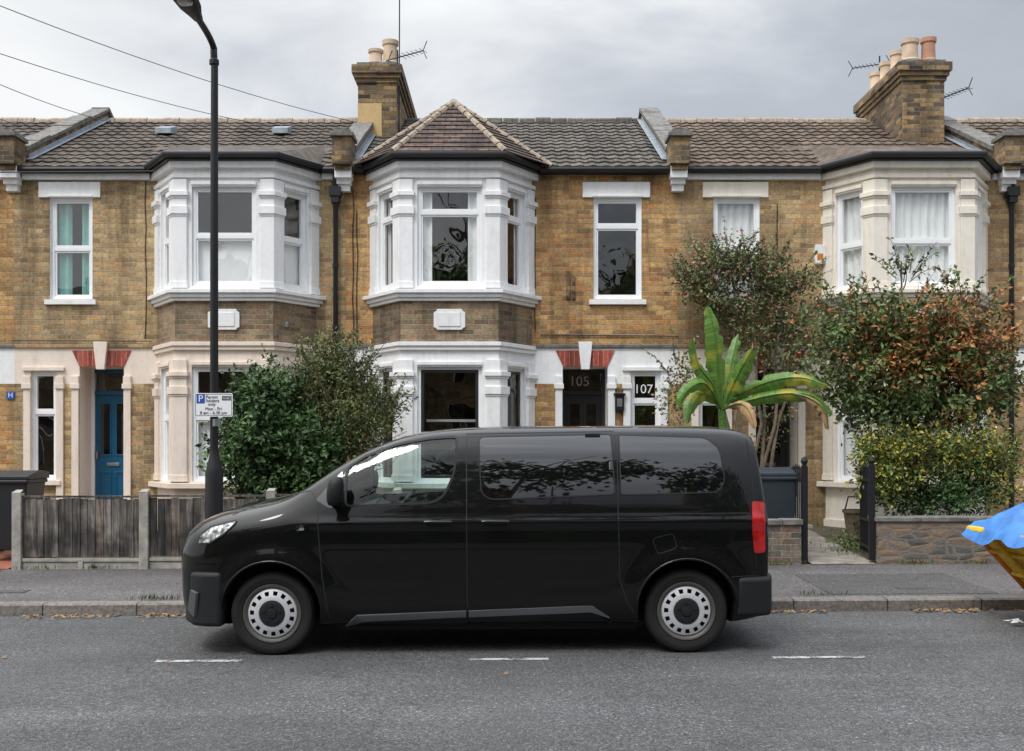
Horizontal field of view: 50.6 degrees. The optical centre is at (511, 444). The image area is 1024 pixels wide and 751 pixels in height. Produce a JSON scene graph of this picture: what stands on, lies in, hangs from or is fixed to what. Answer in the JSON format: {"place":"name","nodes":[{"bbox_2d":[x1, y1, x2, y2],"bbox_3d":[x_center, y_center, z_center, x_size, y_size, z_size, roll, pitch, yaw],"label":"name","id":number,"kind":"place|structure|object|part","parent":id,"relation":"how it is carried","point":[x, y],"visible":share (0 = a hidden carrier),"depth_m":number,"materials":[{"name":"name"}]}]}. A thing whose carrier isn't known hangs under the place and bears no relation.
{"place":"outdoors","nodes":[
{"label":"outdoors","id":0,"kind":"place"},
{"bbox_2d":[0,526,867,568],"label":"garden ground","id":1,"kind":"structure","parent":0,"point":[826,532],"depth_m":15.36,"materials":[{"name":"concrete paving"}]},
{"bbox_2d":[0,180,14,469],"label":"walls","id":2,"kind":"structure","parent":1,"relation":"on","point":[7,323],"depth_m":16.90,"materials":[{"name":"brick"}]},
{"bbox_2d":[0,178,13,347],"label":"mouldings and sills","id":3,"kind":"object","parent":2,"relation":"attached to","point":[6,345],"visible":0.85,"depth_m":16.86,"materials":[{"name":"white paint"}]},
{"bbox_2d":[7,391,14,398],"bbox_3d":[-7.809,-0.770,16.890,0.120,0.120,0.020,0,0,0],"label":"hydrant plate","id":4,"kind":"object","parent":2,"relation":"attached to","point":[10,394],"visible":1,"depth_m":16.88,"materials":[{"name":"blue metal"}]},
{"bbox_2d":[15,169,344,518],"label":"walls","id":5,"kind":"structure","parent":1,"relation":"on","point":[122,310],"depth_m":16.90,"materials":[{"name":"brick"}]},
{"bbox_2d":[0,107,113,192],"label":"party wall parapet","id":6,"kind":"structure","parent":5,"relation":"on","point":[16,148],"depth_m":17.43,"materials":[{"name":"brick"}]},
{"bbox_2d":[32,187,304,499],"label":"window frames","id":7,"kind":"structure","parent":5,"relation":"attached to","point":[299,242],"depth_m":16.72,"materials":[{"name":"white wood"}]},
{"bbox_2d":[95,395,122,498],"bbox_3d":[-6.395,0.190,17.400,0.590,1.980,0.100,0,0,0],"label":"front door","id":8,"kind":"structure","parent":7,"relation":"attached to","point":[108,445],"depth_m":17.40,"materials":[{"name":"blue paint"}]},
{"bbox_2d":[58,204,298,475],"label":"curtains","id":9,"kind":"object","parent":7,"relation":"attached to","point":[234,260],"visible":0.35,"depth_m":16.58,"materials":[{"name":"white fabric"}]},
{"bbox_2d":[17,151,333,174],"bbox_3d":[-5.175,-4.265,16.421,5.150,0.125,1.014,0,0,0],"label":"gutter","id":10,"kind":"object","parent":5,"relation":"on","point":[159,160],"visible":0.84,"depth_m":16.17,"materials":[{"name":"black plastic"}]},
{"bbox_2d":[129,145,331,163],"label":"bay roof","id":11,"kind":"structure","parent":10,"relation":"on","point":[315,153],"depth_m":17.21,"materials":[{"name":"grey concrete"}]},
{"bbox_2d":[14,161,342,526],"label":"mouldings and sills","id":12,"kind":"object","parent":5,"relation":"attached to","point":[272,195],"visible":0.79,"depth_m":16.27,"materials":[{"name":"paint"}]},
{"bbox_2d":[17,121,353,166],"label":"roof tiles","id":13,"kind":"object","parent":5,"relation":"on","point":[108,144],"visible":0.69,"depth_m":18.62,"materials":[{"name":"tile"}]},
{"bbox_2d":[0,122,57,136],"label":"roof tiles","id":14,"kind":"object","parent":13,"relation":"attached to","point":[24,131],"visible":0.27,"depth_m":19.90,"materials":[{"name":"tile"}]},
{"bbox_2d":[0,117,65,122],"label":"ridge tiles","id":15,"kind":"object","parent":14,"relation":"attached to","point":[16,119],"visible":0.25,"depth_m":20.33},
{"bbox_2d":[0,5,356,172],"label":"telephone wires","id":16,"kind":"object","parent":13,"relation":"attached to","point":[118,90],"visible":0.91,"depth_m":16.19,"materials":[{"name":"black paint"}]},
{"bbox_2d":[155,126,291,133],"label":"roof vents","id":17,"kind":"object","parent":13,"relation":"on","point":[173,130],"visible":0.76,"depth_m":19.00,"materials":[{"name":"silver metal"}]},
{"bbox_2d":[106,117,356,122],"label":"ridge tiles","id":18,"kind":"object","parent":13,"relation":"on","point":[220,119],"visible":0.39,"depth_m":20.33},
{"bbox_2d":[329,173,341,425],"bbox_3d":[-2.739,-1.442,16.805,0.180,5.584,0.150,0,0,0],"label":"drainpipe","id":19,"kind":"object","parent":5,"relation":"attached to","point":[335,193],"visible":0.54,"depth_m":16.80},
{"bbox_2d":[329,118,375,192],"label":"party wall parapet","id":20,"kind":"structure","parent":5,"relation":"on","point":[351,144],"depth_m":16.66,"materials":[{"name":"brick"}]},
{"bbox_2d":[352,121,670,166],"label":"roof tiles","id":21,"kind":"object","parent":20,"relation":"attached to","point":[596,144],"visible":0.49,"depth_m":18.39,"materials":[{"name":"tile"}]},
{"bbox_2d":[351,62,416,136],"bbox_3d":[-2.360,-5.625,20.500,0.880,2.150,3.200,0,0,0],"label":"chimney stack","id":22,"kind":"object","parent":21,"relation":"on","point":[376,83],"visible":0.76,"depth_m":19.00,"materials":[{"name":"brick"},{"name":"cement render"}]},
{"bbox_2d":[368,38,399,63],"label":"chimney pots","id":23,"kind":"object","parent":22,"relation":"on","point":[389,45],"visible":0.39,"depth_m":19.14,"materials":[{"name":"beige ceramic"}]},
{"bbox_2d":[398,0,399,130],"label":"aerial mast","id":24,"kind":"object","parent":22,"relation":"attached to","point":[399,62],"visible":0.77,"depth_m":19.19,"materials":[{"name":"grey metal"}]},
{"bbox_2d":[386,41,426,104],"bbox_3d":[-1.832,-6.445,18.855,0.885,0.989,0.280,0,0,28],"label":"tv aerial","id":25,"kind":"object","parent":22,"relation":"attached to","point":[397,57],"visible":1,"depth_m":18.90,"materials":[{"name":"black paint"}]},
{"bbox_2d":[352,99,641,166],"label":"ridge tiles","id":26,"kind":"object","parent":21,"relation":"on","point":[462,108],"visible":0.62,"depth_m":16.97,"materials":[{"name":"beige tile"}]},
{"bbox_2d":[13,181,777,402],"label":"wall cables","id":27,"kind":"object","parent":5,"relation":"attached to","point":[568,285],"depth_m":16.88,"materials":[{"name":"black plastic"},{"name":"black painted metal"}]},
{"bbox_2d":[195,350,358,500],"bbox_3d":[-3.029,0.082,14.278,2.137,2.762,1.823,0,0,0],"label":"laurel bush","id":28,"kind":"object","parent":1,"relation":"on","point":[269,444],"visible":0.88,"depth_m":13.95,"materials":[{"name":"green plant"}]},
{"bbox_2d":[260,319,418,469],"bbox_3d":[-2.542,-0.121,14.980,2.553,3.160,2.240,0,0,0],"label":"olive green shrub","id":29,"kind":"object","parent":1,"relation":"on","point":[334,376],"visible":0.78,"depth_m":14.53,"materials":[{"name":"green plant"}]},
{"bbox_2d":[345,169,676,493],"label":"walls","id":30,"kind":"structure","parent":1,"relation":"on","point":[564,231],"depth_m":16.90,"materials":[{"name":"brick"}]},
{"bbox_2d":[351,151,670,174],"bbox_3d":[-0.015,-4.265,16.421,5.170,0.125,1.014,0,0,0],"label":"gutter","id":31,"kind":"object","parent":30,"relation":"on","point":[379,162],"visible":0.91,"depth_m":16.35,"materials":[{"name":"black plastic"}]},
{"bbox_2d":[353,104,549,165],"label":"bay roof","id":32,"kind":"structure","parent":31,"relation":"on","point":[452,128],"depth_m":16.37,"materials":[{"name":"tile"}]},
{"bbox_2d":[347,161,676,488],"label":"mouldings and sills","id":33,"kind":"object","parent":30,"relation":"attached to","point":[497,374],"visible":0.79,"depth_m":16.14,"materials":[{"name":"white paint"}]},
{"bbox_2d":[381,187,659,481],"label":"window frames","id":34,"kind":"structure","parent":30,"relation":"attached to","point":[517,221],"depth_m":16.70,"materials":[{"name":"white wood"}]},
{"bbox_2d":[388,193,516,284],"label":"curtains","id":35,"kind":"object","parent":34,"relation":"attached to","point":[427,242],"visible":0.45,"depth_m":16.30,"materials":[{"name":"white fabric"}]},
{"bbox_2d":[572,376,588,385],"bbox_3d":[1.094,-1.019,17.370,0.272,0.154,0.002,0,0,0],"label":"house number","id":36,"kind":"object","parent":34,"relation":"attached to","point":[581,381],"visible":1,"depth_m":17.37,"materials":[{"name":"metal"}]},
{"bbox_2d":[636,384,651,392],"bbox_3d":[2.076,-0.874,16.960,0.258,0.140,0.002,0,0,0],"label":"house number","id":37,"kind":"object","parent":34,"relation":"attached to","point":[641,388],"visible":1,"depth_m":16.96,"materials":[{"name":"white paint"}]},
{"bbox_2d":[564,395,601,425],"bbox_3d":[1.140,0.190,17.400,0.600,1.980,0.100,0,0,0],"label":"front door","id":38,"kind":"structure","parent":30,"relation":"attached to","point":[582,409],"depth_m":17.40,"materials":[{"name":"black paint"}]},
{"bbox_2d":[614,393,625,410],"bbox_3d":[1.670,-0.665,16.845,0.180,0.270,0.110,0,0,0],"label":"wall lantern","id":39,"kind":"object","parent":30,"relation":"attached to","point":[619,401],"visible":1,"depth_m":16.81,"materials":[{"name":"black paint"}]},
{"bbox_2d":[224,492,995,552],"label":"garden plants","id":40,"kind":"object","parent":1,"relation":"on","point":[855,545],"visible":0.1,"depth_m":14.85,"materials":[{"name":"green plant"}]},
{"bbox_2d":[640,216,835,466],"bbox_3d":[3.142,-1.090,16.235,3.309,4.805,1.884,0,0,-26],"label":"climbing shrub","id":41,"kind":"object","parent":1,"relation":"on","point":[698,277],"visible":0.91,"depth_m":16.21,"materials":[{"name":"green plant"}]},
{"bbox_2d":[676,306,831,429],"bbox_3d":[3.147,-0.229,14.520,2.050,3.265,1.087,0,0,0],"label":"banana plant","id":42,"kind":"object","parent":1,"relation":"on","point":[721,386],"visible":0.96,"depth_m":14.45,"materials":[{"name":"green plant"}]},
{"bbox_2d":[759,467,796,518],"bbox_3d":[3.306,0.820,14.004,0.640,1.060,0.751,0,0,-5],"label":"wheelie bin","id":43,"kind":"object","parent":1,"relation":"on","point":[778,484],"visible":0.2,"depth_m":13.68,"materials":[{"name":"grey plastic"}]},
{"bbox_2d":[768,518,802,564],"bbox_3d":[0.522,1.258,13.210,5.984,0.713,0.270,0,0,0],"label":"masonry","id":44,"kind":"object","parent":1,"relation":"on","point":[784,537],"visible":0.13,"depth_m":13.10,"materials":[{"name":"brick"}]},
{"bbox_2d":[790,456,807,560],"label":"iron gate","id":45,"kind":"structure","parent":1,"relation":"on","point":[802,491],"depth_m":13.17,"materials":[{"name":"black metal"}]},
{"bbox_2d":[677,169,1004,525],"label":"walls","id":46,"kind":"structure","parent":1,"relation":"on","point":[800,211],"depth_m":16.90,"materials":[{"name":"brick"}]},
{"bbox_2d":[637,108,692,192],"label":"party wall parapet","id":47,"kind":"structure","parent":46,"relation":"on","point":[670,144],"depth_m":16.79,"materials":[{"name":"brick"}]},
{"bbox_2d":[813,244,825,263],"bbox_3d":[4.785,-2.960,16.861,0.180,0.300,0.077,0,0,0],"label":"alarm box","id":48,"kind":"object","parent":46,"relation":"attached to","point":[821,255],"visible":0.84,"depth_m":16.83,"materials":[{"name":"orange paint"}]},
{"bbox_2d":[699,187,978,481],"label":"window frames","id":49,"kind":"structure","parent":46,"relation":"attached to","point":[949,242],"depth_m":16.60,"materials":[{"name":"white wood"}]},
{"bbox_2d":[756,403,785,466],"bbox_3d":[4.125,0.190,17.400,0.550,1.980,0.100,0,0,0],"label":"front door","id":50,"kind":"structure","parent":49,"relation":"attached to","point":[780,457],"depth_m":17.40,"materials":[{"name":"black paint"}]},
{"bbox_2d":[718,193,947,475],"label":"curtains","id":51,"kind":"object","parent":49,"relation":"attached to","point":[921,215],"visible":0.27,"depth_m":16.32,"materials":[{"name":"white fabric"}]},
{"bbox_2d":[677,161,1003,527],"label":"mouldings and sills","id":52,"kind":"object","parent":46,"relation":"attached to","point":[875,209],"visible":0.44,"depth_m":16.27,"materials":[{"name":"paint"}]},
{"bbox_2d":[688,151,1002,174],"bbox_3d":[5.125,-4.265,16.421,5.110,0.125,1.014,0,0,0],"label":"gutter","id":53,"kind":"object","parent":46,"relation":"on","point":[988,162],"visible":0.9,"depth_m":16.19,"materials":[{"name":"black plastic"}]},
{"bbox_2d":[761,145,977,164],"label":"bay roof","id":54,"kind":"structure","parent":53,"relation":"on","point":[826,153],"depth_m":17.15,"materials":[{"name":"brown tile"}]},
{"bbox_2d":[944,115,1023,192],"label":"party wall parapet","id":55,"kind":"structure","parent":46,"relation":"on","point":[1004,149],"depth_m":16.79,"materials":[{"name":"brick"}]},
{"bbox_2d":[670,121,1001,166],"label":"roof tiles","id":56,"kind":"object","parent":55,"relation":"attached to","point":[727,144],"visible":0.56,"depth_m":18.58,"materials":[{"name":"tile"}]},
{"bbox_2d":[665,118,866,122],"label":"ridge tiles","id":57,"kind":"object","parent":56,"relation":"attached to","point":[787,120],"visible":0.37,"depth_m":20.33,"materials":[{"name":"beige tile"}]},
{"bbox_2d":[853,59,952,142],"bbox_3d":[7.020,-5.560,19.625,0.920,2.020,2.450,0,0,0],"label":"chimney stack","id":58,"kind":"object","parent":56,"relation":"on","point":[902,100],"visible":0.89,"depth_m":18.50,"materials":[{"name":"brick"}]},
{"bbox_2d":[848,55,889,76],"bbox_3d":[6.803,-6.809,20.579,0.834,1.117,0.280,0,0,26],"label":"tv aerial","id":59,"kind":"object","parent":58,"relation":"attached to","point":[866,66],"visible":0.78,"depth_m":20.64,"materials":[{"name":"black paint"}]},
{"bbox_2d":[869,36,936,88],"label":"chimney pots","id":60,"kind":"object","parent":58,"relation":"on","point":[909,46],"visible":0.56,"depth_m":18.69,"materials":[{"name":"beige ceramic"}]},
{"bbox_2d":[944,77,972,98],"bbox_3d":[7.529,-5.760,18.612,0.280,0.819,0.934,0,0,-32],"label":"tv aerial","id":61,"kind":"object","parent":58,"relation":"attached to","point":[959,91],"visible":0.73,"depth_m":18.43,"materials":[{"name":"black paint"}]},
{"bbox_2d":[960,121,1023,166],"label":"roof tiles","id":62,"kind":"object","parent":55,"relation":"attached to","point":[994,129],"visible":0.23,"depth_m":19.92,"materials":[{"name":"brown tile"}]},
{"bbox_2d":[953,118,1023,122],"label":"ridge tiles","id":63,"kind":"object","parent":62,"relation":"attached to","point":[978,120],"visible":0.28,"depth_m":20.33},
{"bbox_2d":[842,496,859,538],"bbox_3d":[4.835,1.016,15.200,0.400,0.589,0.400,0,0,0],"label":"plant pot","id":64,"kind":"object","parent":1,"relation":"on","point":[851,516],"visible":0.55,"depth_m":15.09,"materials":[{"name":"brown ceramic"}]},
{"bbox_2d":[782,237,1023,514],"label":"garden tree","id":65,"kind":"object","parent":1,"relation":"on","point":[937,344],"visible":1,"depth_m":14.11,"materials":[{"name":"green plant"}]},
{"bbox_2d":[839,405,1023,515],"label":"variegated bush","id":66,"kind":"object","parent":1,"relation":"on","point":[895,455],"visible":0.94,"depth_m":13.76,"materials":[{"name":"green plant"}]},
{"bbox_2d":[870,515,998,563],"bbox_3d":[6.007,1.220,13.250,3.214,0.706,0.350,0,0,0],"label":"masonry","id":67,"kind":"object","parent":1,"relation":"on","point":[930,538],"visible":0.64,"depth_m":13.10,"materials":[{"name":"stone"}]},
{"bbox_2d":[859,456,874,559],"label":"iron gate","id":68,"kind":"structure","parent":67,"relation":"attached to","point":[867,523],"depth_m":13.22,"materials":[{"name":"black metal"}]},
{"bbox_2d":[1005,180,1023,509],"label":"walls","id":69,"kind":"structure","parent":1,"relation":"on","point":[1019,263],"depth_m":16.90,"materials":[{"name":"brick"}]},
{"bbox_2d":[1004,184,1019,508],"bbox_3d":[7.757,-1.442,16.805,0.180,5.584,0.150,0,0,0],"label":"drainpipe","id":70,"kind":"object","parent":69,"relation":"attached to","point":[1011,193],"visible":0.55,"depth_m":16.80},
{"bbox_2d":[1014,173,1023,485],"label":"mouldings and sills","id":71,"kind":"object","parent":69,"relation":"attached to","point":[1021,178],"visible":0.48,"depth_m":16.84,"materials":[{"name":"white paint"}]},
{"bbox_2d":[0,529,875,568],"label":"garden path","id":72,"kind":"structure","parent":0,"point":[817,554],"depth_m":13.82,"materials":[{"name":"grey concrete"}]},
{"bbox_2d":[0,470,48,550],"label":"wheelie bin","id":73,"kind":"object","parent":72,"relation":"on","point":[30,482],"visible":0.64,"depth_m":13.61,"materials":[{"name":"black plastic"}]},
{"bbox_2d":[0,610,1023,750],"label":"road","id":74,"kind":"structure","parent":0,"point":[946,681],"depth_m":7.36,"materials":[{"name":"grey asphalt"}]},
{"bbox_2d":[182,425,771,654],"bbox_3d":[-0.320,0.747,9.450,4.910,1.817,2.375,0,0,0],"label":"parked van","id":75,"kind":"object","parent":74,"relation":"on","point":[661,531],"visible":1,"depth_m":8.53,"materials":[{"name":"black paint"}]},
{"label":"side privacy windows","id":76,"kind":"part","parent":75,"relation":"part of","materials":[{"name":"black glass"}]},
{"bbox_2d":[155,656,865,661],"bbox_3d":[-1.262,1.654,8.330,7.954,0.048,0.076,0,0,0],"label":"road marking","id":77,"kind":"object","parent":74,"relation":"on","point":[519,658],"visible":1,"depth_m":8.33,"materials":[{"name":"paint"}]},
{"bbox_2d":[2,574,1023,673],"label":"fallen leaves","id":78,"kind":"object","parent":74,"relation":"on","point":[975,609],"visible":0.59,"depth_m":10.51,"materials":[{"name":"brown plant"}]},
{"bbox_2d":[957,502,1023,589],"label":"builders skip","id":79,"kind":"object","parent":74,"relation":"on","point":[999,537],"visible":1,"depth_m":9.93,"materials":[{"name":"yellow paint"}]},
{"bbox_2d":[1004,618,1023,622],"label":"litter paper","id":80,"kind":"object","parent":74,"relation":"on","point":[1015,620],"visible":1,"depth_m":9.70,"materials":[{"name":"white paper"}]},
{"bbox_2d":[0,564,1023,600],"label":"pavement","id":81,"kind":"structure","parent":0,"point":[81,584],"depth_m":12.01,"materials":[{"name":"grey concrete"}]},
{"bbox_2d":[173,0,222,519],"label":"street lamp","id":82,"kind":"object","parent":81,"relation":"on","point":[214,469],"visible":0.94,"depth_m":12.26,"materials":[{"name":"black metal"}]},
{"bbox_2d":[194,393,232,425],"bbox_3d":[-3.364,-0.395,12.285,0.430,0.372,0.140,0,0,0],"label":"parking sign","id":83,"kind":"object","parent":82,"relation":"attached to","point":[213,404],"visible":1,"depth_m":12.22,"materials":[{"name":"metal"}]},
{"bbox_2d":[12,487,402,569],"bbox_3d":[-3.678,1.077,13.115,4.703,1.118,0.110,0,0,0],"label":"wooden fence","id":84,"kind":"object","parent":81,"relation":"on","point":[78,526],"visible":0.57,"depth_m":13.10,"materials":[{"name":"weathered wood"},{"name":"concrete"}]},
{"bbox_2d":[0,570,996,593],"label":"pavement covers and patches","id":85,"kind":"object","parent":81,"relation":"on","point":[931,583],"visible":0.88,"depth_m":11.52,"materials":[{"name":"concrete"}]},
{"bbox_2d":[13,541,993,599],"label":"weeds","id":86,"kind":"object","parent":81,"relation":"on","point":[93,566],"visible":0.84,"depth_m":13.05,"materials":[{"name":"green plant"}]},
{"bbox_2d":[0,0,1023,120],"label":"sky","id":87,"kind":"structure","parent":0,"point":[502,59],"materials":[{"name":"grey"}]},
{"bbox_3d":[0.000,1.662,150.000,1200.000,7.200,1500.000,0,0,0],"label":"ground","id":88,"kind":"structure","parent":0,"visible":0},
{"bbox_2d":[0,595,1023,615],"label":"kerb","id":89,"kind":"structure","parent":88,"relation":"on","point":[829,603],"depth_m":10.62,"materials":[{"name":"stone"}]}
]}

